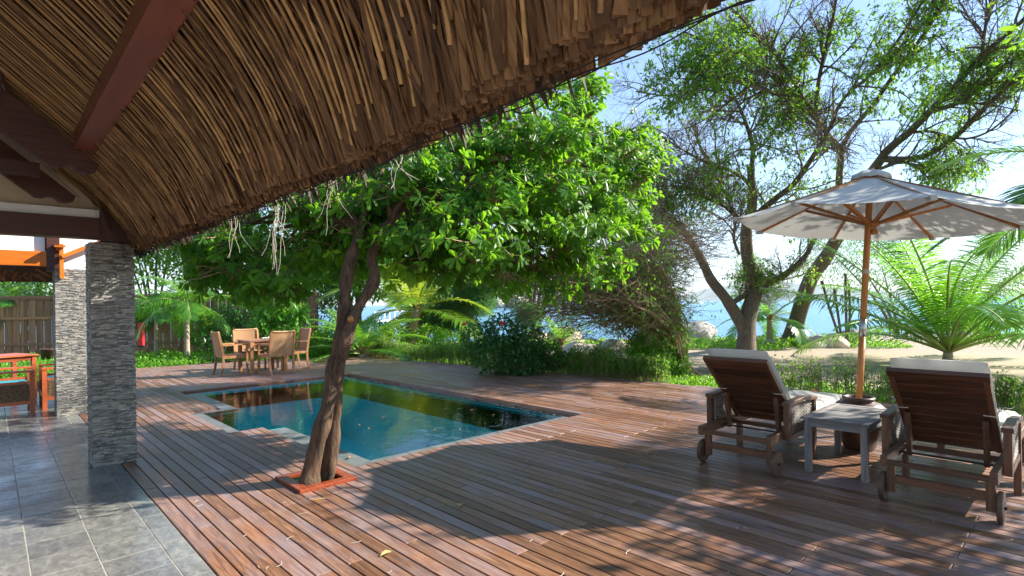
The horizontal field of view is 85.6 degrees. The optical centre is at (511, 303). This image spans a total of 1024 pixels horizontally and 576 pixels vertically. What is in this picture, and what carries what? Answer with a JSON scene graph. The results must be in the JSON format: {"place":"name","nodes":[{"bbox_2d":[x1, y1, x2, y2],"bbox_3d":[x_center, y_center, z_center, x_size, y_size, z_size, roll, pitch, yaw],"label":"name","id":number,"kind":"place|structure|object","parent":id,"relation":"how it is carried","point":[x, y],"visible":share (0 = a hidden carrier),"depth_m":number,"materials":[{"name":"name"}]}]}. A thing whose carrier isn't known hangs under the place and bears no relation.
{"place":"outdoors","nodes":[
{"label":"outdoors","id":0,"kind":"place"},
{"bbox_2d":[0,396,215,575],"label":"patio floor","id":1,"kind":"structure","parent":0,"point":[67,508],"depth_m":4.01,"materials":[{"name":"tile"}]},
{"bbox_2d":[0,366,34,413],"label":"lounge armchair","id":2,"kind":"object","parent":1,"relation":"on","point":[14,391],"visible":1,"depth_m":7.86,"materials":[{"name":"brown wicker"}]},
{"bbox_2d":[0,353,38,397],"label":"patio table","id":3,"kind":"object","parent":1,"relation":"on","point":[13,358],"visible":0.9,"depth_m":9.31,"materials":[{"name":"orange wood"}]},
{"bbox_2d":[38,363,87,410],"bbox_3d":[-6.927,1.169,8.720,0.780,0.830,0.825,-1,0,-43],"label":"lounge armchair","id":4,"kind":"object","parent":1,"relation":"on","point":[46,386],"visible":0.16,"depth_m":8.23,"materials":[{"name":"orange wood"}]},
{"bbox_2d":[52,269,87,415],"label":"stone column","id":5,"kind":"structure","parent":1,"relation":"on","point":[70,345],"depth_m":7.80,"materials":[{"name":"stone"}]},
{"bbox_2d":[0,235,96,282],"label":"roof","id":6,"kind":"structure","parent":5,"relation":"on","point":[30,259],"depth_m":7.70,"materials":[{"name":"orange paint"}]},
{"bbox_2d":[84,242,136,467],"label":"stone column","id":7,"kind":"structure","parent":1,"relation":"on","point":[111,388],"depth_m":5.27,"materials":[{"name":"stone"}]},
{"bbox_2d":[0,0,755,284],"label":"thatched roof","id":8,"kind":"structure","parent":7,"relation":"on","point":[141,127],"depth_m":2.38,"materials":[{"name":"brown plant"}]},
{"bbox_2d":[0,0,1023,307],"label":"sky","id":9,"kind":"structure","parent":0,"point":[1009,177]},
{"bbox_2d":[4,296,1023,347],"bbox_3d":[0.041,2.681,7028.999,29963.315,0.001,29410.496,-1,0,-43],"label":"sea","id":10,"kind":"structure","parent":0,"point":[821,322],"depth_m":90.57,"materials":[{"name":"liquid"}]},
{"bbox_2d":[373,311,404,328],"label":"pier","id":11,"kind":"structure","parent":10,"relation":"in","point":[389,319],"depth_m":60.94,"materials":[{"name":"white paint"}]},
{"bbox_2d":[8,333,1023,464],"bbox_3d":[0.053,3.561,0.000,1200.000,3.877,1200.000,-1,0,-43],"label":"ground","id":12,"kind":"structure","parent":0,"point":[1010,360],"depth_m":16.43,"materials":[{"name":"beige sand"}]},
{"bbox_2d":[0,282,51,347],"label":"fan palm","id":13,"kind":"object","parent":12,"relation":"on","point":[5,303],"visible":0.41,"depth_m":20.77,"materials":[{"name":"green plant"}]},
{"bbox_2d":[39,348,53,363],"bbox_3d":[-12.543,1.448,15.000,0.430,0.440,0.430,-1,0,-43],"label":"planter","id":14,"kind":"object","parent":12,"relation":"on","point":[47,353],"visible":0.56,"depth_m":14.84,"materials":[{"name":"ceramic"}]},
{"bbox_2d":[0,257,137,349],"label":"bushy tree","id":15,"kind":"object","parent":12,"relation":"on","point":[37,286],"visible":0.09,"depth_m":26.20,"materials":[{"name":"green plant"}]},
{"bbox_2d":[0,292,318,353],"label":"timber fence","id":16,"kind":"object","parent":12,"relation":"on","point":[27,322],"visible":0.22,"depth_m":20.04,"materials":[{"name":"brown wood"}]},
{"bbox_2d":[134,285,203,354],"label":"fan palm","id":17,"kind":"object","parent":12,"relation":"on","point":[163,317],"visible":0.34,"depth_m":18.94,"materials":[{"name":"green plant"}]},
{"bbox_2d":[0,345,348,381],"bbox_3d":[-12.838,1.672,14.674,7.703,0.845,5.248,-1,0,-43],"label":"ground cover","id":18,"kind":"object","parent":12,"relation":"on","point":[155,355],"visible":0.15,"depth_m":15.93,"materials":[{"name":"green plant"}]},
{"bbox_2d":[137,323,144,346],"bbox_3d":[-12.069,1.034,18.000,0.180,0.795,0.120,-1,0,3],"label":"red post","id":19,"kind":"object","parent":18,"relation":"on","point":[141,340],"visible":0.91,"depth_m":17.95,"materials":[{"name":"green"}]},
{"bbox_2d":[134,232,219,293],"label":"bushy tree","id":20,"kind":"object","parent":12,"relation":"on","point":[157,257],"visible":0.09,"depth_m":24.05,"materials":[{"name":"green plant"}]},
{"bbox_2d":[134,275,231,357],"bbox_3d":[-10.010,0.375,17.097,3.145,3.040,3.395,-1,0,6],"label":"fan palm","id":21,"kind":"object","parent":12,"relation":"on","point":[189,311],"visible":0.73,"depth_m":16.76,"materials":[{"name":"green plant"}]},
{"bbox_2d":[190,294,262,352],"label":"bushy tree","id":22,"kind":"object","parent":12,"relation":"on","point":[239,321],"visible":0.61,"depth_m":18.68,"materials":[{"name":"green plant"}]},
{"bbox_2d":[189,208,328,292],"bbox_3d":[-12.030,-1.595,25.852,9.368,7.360,5.635,-1,0,20],"label":"bushy tree","id":23,"kind":"object","parent":12,"relation":"on","point":[256,226],"visible":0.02,"depth_m":25.06,"materials":[{"name":"green plant"}]},
{"bbox_2d":[242,283,313,358],"bbox_3d":[-7.136,0.432,16.457,2.387,2.856,1.544,-1,0,5],"label":"broadleaf shrub","id":24,"kind":"object","parent":12,"relation":"on","point":[282,316],"visible":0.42,"depth_m":16.30,"materials":[{"name":"green plant"}]},
{"bbox_2d":[281,176,361,327],"bbox_3d":[-7.963,-3.333,24.091,6.212,10.602,5.853,-1,0,-43],"label":"bushy tree","id":25,"kind":"object","parent":12,"relation":"on","point":[360,318],"visible":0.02,"depth_m":23.92,"materials":[{"name":"green plant"}]},
{"bbox_2d":[308,272,365,334],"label":"bushy tree","id":26,"kind":"object","parent":12,"relation":"on","point":[328,305],"visible":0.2,"depth_m":21.58,"materials":[{"name":"green plant"}]},
{"bbox_2d":[308,321,376,355],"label":"bushy tree","id":27,"kind":"object","parent":12,"relation":"on","point":[325,333],"visible":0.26,"depth_m":16.58,"materials":[{"name":"green plant"}]},
{"bbox_2d":[305,257,401,320],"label":"bushy tree","id":28,"kind":"object","parent":12,"relation":"on","point":[376,296],"visible":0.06,"depth_m":22.71,"materials":[{"name":"green plant"}]},
{"bbox_2d":[304,307,429,362],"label":"cycad palm","id":29,"kind":"object","parent":12,"relation":"on","point":[365,350],"visible":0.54,"depth_m":15.71,"materials":[{"name":"green plant"}]},
{"bbox_2d":[186,377,567,493],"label":"pool","id":30,"kind":"structure","parent":12,"relation":"in","point":[291,411],"depth_m":10.16,"materials":[{"name":"liquid"}]},
{"bbox_2d":[350,377,564,416],"bbox_3d":[-2.517,1.596,8.577,3.330,0.045,6.529,-1,0,-43],"label":"pool edge","id":31,"kind":"object","parent":30,"relation":"on","point":[461,397],"visible":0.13,"depth_m":9.18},
{"bbox_2d":[313,263,493,356],"bbox_3d":[-3.267,0.388,19.434,6.056,3.661,6.446,-1,0,16],"label":"coconut palm","id":32,"kind":"object","parent":12,"relation":"on","point":[414,297],"visible":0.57,"depth_m":18.68,"materials":[{"name":"green plant"}]},
{"bbox_2d":[356,316,468,355],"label":"bushy tree","id":33,"kind":"object","parent":12,"relation":"on","point":[439,334],"visible":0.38,"depth_m":17.90,"materials":[{"name":"green plant"}]},
{"bbox_2d":[158,63,682,485],"bbox_3d":[-0.757,-1.066,6.262,6.221,5.264,4.024,-1,0,-34],"label":"leaning tree","id":34,"kind":"object","parent":12,"relation":"on","point":[416,221],"visible":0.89,"depth_m":5.37,"materials":[{"name":"green plant"}]},
{"bbox_2d":[379,252,472,337],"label":"bushy tree","id":35,"kind":"object","parent":12,"relation":"on","point":[407,307],"visible":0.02,"depth_m":24.85,"materials":[{"name":"green plant"}]},
{"bbox_2d":[364,333,489,366],"bbox_3d":[-2.559,1.256,14.992,5.238,0.852,0.860,-1,0,43],"label":"hedge","id":36,"kind":"object","parent":12,"relation":"on","point":[435,353],"visible":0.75,"depth_m":14.43,"materials":[{"name":"green plant"}]},
{"bbox_2d":[367,118,489,339],"bbox_3d":[-3.094,-3.019,22.726,7.130,9.726,4.771,-1,0,5],"label":"bushy tree","id":37,"kind":"object","parent":12,"relation":"on","point":[459,223],"visible":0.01,"depth_m":23.25,"materials":[{"name":"green plant"}]},
{"bbox_2d":[407,286,455,342],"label":"bushy tree","id":38,"kind":"object","parent":12,"relation":"on","point":[427,313],"visible":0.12,"depth_m":20.77,"materials":[{"name":"green plant"}]},
{"bbox_2d":[422,276,501,346],"bbox_3d":[-1.738,0.300,20.031,3.178,3.057,2.033,-1,0,-4],"label":"casuarina","id":39,"kind":"object","parent":12,"relation":"on","point":[472,311],"visible":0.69,"depth_m":19.67,"materials":[{"name":"green plant"}]},
{"bbox_2d":[443,293,553,307],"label":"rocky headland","id":40,"kind":"structure","parent":12,"relation":"on","point":[504,305],"depth_m":327.90,"materials":[{"name":"stone"}]},
{"bbox_2d":[457,310,565,375],"bbox_3d":[-0.001,0.912,11.651,2.296,1.520,1.357,-1,0,1],"label":"hibiscus bush","id":41,"kind":"object","parent":12,"relation":"on","point":[512,350],"visible":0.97,"depth_m":11.46,"materials":[{"name":"green plant"}]},
{"bbox_2d":[135,331,913,356],"bbox_3d":[0.042,1.625,21.500,28.190,0.646,5.217,-1,0,0],"label":"ground cover","id":42,"kind":"object","parent":12,"relation":"on","point":[703,342],"visible":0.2,"depth_m":20.10,"materials":[{"name":"green plant"}]},
{"bbox_2d":[839,273,855,341],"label":"sapling","id":43,"kind":"object","parent":42,"relation":"on","point":[845,283],"visible":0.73,"depth_m":19.96,"materials":[{"name":"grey plant"}]},
{"bbox_2d":[508,299,544,339],"bbox_3d":[0.579,0.695,22.001,1.496,2.154,1.593,-1,0,-43],"label":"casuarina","id":44,"kind":"object","parent":12,"relation":"on","point":[527,310],"visible":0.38,"depth_m":21.80,"materials":[{"name":"green plant"}]},
{"bbox_2d":[47,355,1023,575],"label":"deck","id":45,"kind":"structure","parent":12,"relation":"on","point":[793,519],"depth_m":4.19,"materials":[{"name":"brown wood"}]},
{"bbox_2d":[210,331,248,376],"bbox_3d":[-6.281,1.095,12.268,0.663,0.972,0.590,-1,0,-43],"label":"dining armchair","id":46,"kind":"object","parent":45,"relation":"on","point":[218,345],"visible":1,"depth_m":12.13,"materials":[{"name":"brown wood"}]},
{"bbox_2d":[232,328,265,368],"bbox_3d":[-6.301,1.096,13.261,0.590,0.972,0.663,-1,0,-41],"label":"dining armchair","id":47,"kind":"object","parent":45,"relation":"on","point":[252,333],"visible":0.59,"depth_m":13.37,"materials":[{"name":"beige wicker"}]},
{"bbox_2d":[236,338,286,373],"bbox_3d":[-5.759,1.198,12.760,0.840,0.738,0.894,-1,0,-43],"label":"dining table","id":48,"kind":"object","parent":45,"relation":"on","point":[252,343],"visible":0.56,"depth_m":12.38,"materials":[{"name":"brown wood"}]},
{"bbox_2d":[257,330,295,375],"bbox_3d":[-5.215,1.079,12.278,0.663,0.972,0.590,-1,0,40],"label":"dining armchair","id":49,"kind":"object","parent":45,"relation":"on","point":[281,344],"visible":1,"depth_m":12.12,"materials":[{"name":"beige wicker"}]},
{"bbox_2d":[276,327,310,369],"bbox_3d":[-5.206,1.079,13.229,0.663,0.972,0.590,-1,0,-43],"label":"dining armchair","id":50,"kind":"object","parent":45,"relation":"on","point":[303,340],"visible":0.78,"depth_m":13.32,"materials":[{"name":"brown wood"}]},
{"bbox_2d":[275,467,356,493],"bbox_3d":[-1.675,1.491,4.720,0.490,0.028,0.530,-1,0,-43],"label":"tree surround","id":51,"kind":"object","parent":45,"relation":"on","point":[287,480],"visible":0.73,"depth_m":4.60,"materials":[{"name":"brown wood"}]},
{"bbox_2d":[380,550,390,555],"bbox_3d":[-0.754,1.481,3.284,0.088,0.007,0.053,-1,0,-43],"label":"fallen leaf","id":52,"kind":"object","parent":45,"relation":"on","point":[385,552],"visible":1,"depth_m":3.29,"materials":[{"name":"yellow plant"}]},
{"bbox_2d":[86,357,1012,575],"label":"leaf litter","id":53,"kind":"object","parent":45,"relation":"on","point":[555,489],"visible":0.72,"depth_m":4.28,"materials":[{"name":"plant"}]},
{"bbox_2d":[697,348,841,476],"bbox_3d":[2.692,0.916,5.526,2.175,1.047,0.759,-1,0,-43],"label":"sun lounger","id":54,"kind":"object","parent":45,"relation":"on","point":[750,383],"visible":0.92,"depth_m":4.97,"materials":[{"name":"brown wood"}]},
{"bbox_2d":[801,403,885,482],"bbox_3d":[2.977,1.200,4.869,0.870,0.470,0.510,-1,0,-43],"label":"side table","id":55,"kind":"object","parent":45,"relation":"on","point":[863,421],"visible":0.9,"depth_m":4.72,"materials":[{"name":"grey wood"}]},
{"bbox_2d":[835,394,885,451],"bbox_3d":[3.410,1.171,5.437,0.470,0.515,0.470,-1,0,-43],"label":"clay pot","id":56,"kind":"object","parent":45,"relation":"on","point":[850,440],"visible":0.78,"depth_m":5.32,"materials":[{"name":"ceramic"}]},
{"bbox_2d":[733,168,1023,397],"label":"parasol","id":57,"kind":"object","parent":56,"relation":"in","point":[868,205],"visible":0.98,"depth_m":5.43,"materials":[{"name":"fabric"}]},
{"bbox_2d":[877,358,1023,524],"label":"sun lounger","id":58,"kind":"object","parent":45,"relation":"on","point":[941,404],"visible":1,"depth_m":3.95,"materials":[{"name":"brown wood"}]},
{"bbox_2d":[473,338,623,377],"bbox_3d":[0.657,1.136,12.118,4.076,0.994,1.069,-1,0,44],"label":"hedge","id":59,"kind":"object","parent":12,"relation":"on","point":[588,362],"visible":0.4,"depth_m":11.23,"materials":[{"name":"green plant"}]},
{"bbox_2d":[521,107,592,339],"bbox_3d":[1.842,-3.218,22.942,4.924,10.084,5.681,-1,0,-43],"label":"bushy tree","id":60,"kind":"object","parent":12,"relation":"on","point":[547,118],"depth_m":23.55,"materials":[{"name":"green plant"}]},
{"bbox_2d":[548,327,581,343],"bbox_3d":[2.359,1.522,23.967,1.871,1.059,1.337,-1,0,-43],"label":"boulder","id":61,"kind":"object","parent":12,"relation":"on","point":[580,336],"visible":0.16,"depth_m":23.43,"materials":[{"name":"beige stone"}]},
{"bbox_2d":[529,310,600,350],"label":"beach palm","id":62,"kind":"object","parent":12,"relation":"on","point":[562,340],"visible":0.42,"depth_m":16.91,"materials":[{"name":"green plant"}]},
{"bbox_2d":[560,341,595,366],"bbox_3d":[1.950,1.524,15.064,1.917,0.999,1.304,-1,0,-43],"label":"boulder","id":63,"kind":"object","parent":12,"relation":"on","point":[569,345],"visible":0.09,"depth_m":14.72,"materials":[{"name":"grey stone"}]},
{"bbox_2d":[593,339,630,364],"bbox_3d":[2.547,1.464,13.952,1.487,1.126,1.206,-1,0,-43],"label":"boulder","id":64,"kind":"object","parent":12,"relation":"on","point":[611,342],"visible":0.09,"depth_m":13.80,"materials":[{"name":"grey stone"}]},
{"bbox_2d":[485,188,764,377],"bbox_3d":[2.321,-0.377,12.230,6.254,4.743,5.874,-1,0,-43],"label":"vine thicket","id":65,"kind":"object","parent":12,"relation":"on","point":[645,301],"visible":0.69,"depth_m":11.41,"materials":[{"name":"green plant"}]},
{"bbox_2d":[601,351,675,382],"bbox_3d":[2.416,1.262,10.650,1.526,0.690,0.845,-1,0,36],"label":"hedge","id":66,"kind":"object","parent":12,"relation":"on","point":[640,366],"visible":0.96,"depth_m":10.48,"materials":[{"name":"green plant"}]},
{"bbox_2d":[685,321,717,340],"bbox_3d":[7.931,1.439,23.971,2.012,1.370,1.641,-1,0,-43],"label":"boulder","id":67,"kind":"object","parent":12,"relation":"on","point":[704,328],"visible":0.28,"depth_m":23.41,"materials":[{"name":"stone"}]},
{"bbox_2d":[384,355,1023,415],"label":"ground cover","id":68,"kind":"object","parent":12,"relation":"on","point":[707,381],"visible":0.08,"depth_m":10.30,"materials":[{"name":"green plant"}]},
{"bbox_2d":[586,9,889,349],"bbox_3d":[6.665,-2.386,15.269,9.797,8.400,6.394,-1,0,-34],"label":"forked tree","id":69,"kind":"object","parent":12,"relation":"on","point":[710,181],"visible":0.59,"depth_m":14.79,"materials":[{"name":"green plant"}]},
{"bbox_2d":[717,294,821,346],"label":"beach palm","id":70,"kind":"object","parent":12,"relation":"on","point":[769,329],"visible":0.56,"depth_m":20.62,"materials":[{"name":"green plant"}]},
{"bbox_2d":[763,339,786,346],"bbox_3d":[9.983,1.560,20.999,1.201,0.436,0.887,-1,0,-43],"label":"boulder","id":71,"kind":"object","parent":12,"relation":"on","point":[770,340],"visible":0.32,"depth_m":20.66,"materials":[{"name":"stone"}]},
{"bbox_2d":[604,0,1023,345],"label":"leaning shore tree","id":72,"kind":"object","parent":12,"relation":"on","point":[960,91],"visible":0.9,"depth_m":12.56,"materials":[{"name":"green plant"}]},
{"bbox_2d":[805,334,828,347],"bbox_3d":[11.009,1.468,19.975,0.912,0.690,0.916,-1,0,1],"label":"boulder","id":73,"kind":"object","parent":12,"relation":"on","point":[813,338],"visible":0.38,"depth_m":19.72,"materials":[{"name":"stone"}]},
{"bbox_2d":[820,278,844,333],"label":"sapling","id":74,"kind":"object","parent":12,"relation":"on","point":[831,311],"visible":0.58,"depth_m":19.97,"materials":[{"name":"grey plant"}]},
{"bbox_2d":[826,333,849,347],"bbox_3d":[11.594,1.443,19.959,1.108,0.740,0.950,-1,0,-25],"label":"boulder","id":75,"kind":"object","parent":12,"relation":"on","point":[844,344],"visible":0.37,"depth_m":19.60,"materials":[{"name":"beige stone"}]},
{"bbox_2d":[842,329,858,345],"bbox_3d":[12.881,1.450,21.001,0.908,0.976,0.706,-1,0,-43],"label":"boulder","id":76,"kind":"object","parent":12,"relation":"on","point":[851,331],"visible":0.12,"depth_m":20.66,"materials":[{"name":"stone"}]},
{"bbox_2d":[758,230,1023,359],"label":"coconut palm","id":77,"kind":"object","parent":12,"relation":"on","point":[945,317],"visible":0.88,"depth_m":13.57,"materials":[{"name":"green plant"}]},
{"bbox_2d":[771,349,1023,414],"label":"hedge","id":78,"kind":"object","parent":12,"relation":"on","point":[1012,388],"visible":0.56,"depth_m":8.50,"materials":[{"name":"green plant"}]},
{"bbox_2d":[790,237,1023,338],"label":"shade tree","id":79,"kind":"object","parent":12,"relation":"on","point":[858,279],"visible":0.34,"depth_m":24.24,"materials":[{"name":"green plant"}]},
{"bbox_2d":[920,145,1023,261],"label":"coconut palm","id":80,"kind":"object","parent":12,"relation":"on","point":[983,248],"visible":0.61,"depth_m":9.88,"materials":[{"name":"green plant"}]},
{"bbox_2d":[988,26,1023,80],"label":"shade tree","id":81,"kind":"object","parent":12,"relation":"on","point":[1007,40],"visible":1,"depth_m":6.63,"materials":[{"name":"green plant"}]},
{"bbox_2d":[679,282,1018,300],"bbox_3d":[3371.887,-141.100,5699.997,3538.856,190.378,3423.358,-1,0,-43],"label":"hills","id":82,"kind":"structure","parent":0,"point":[708,292],"depth_m":5464.64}
]}

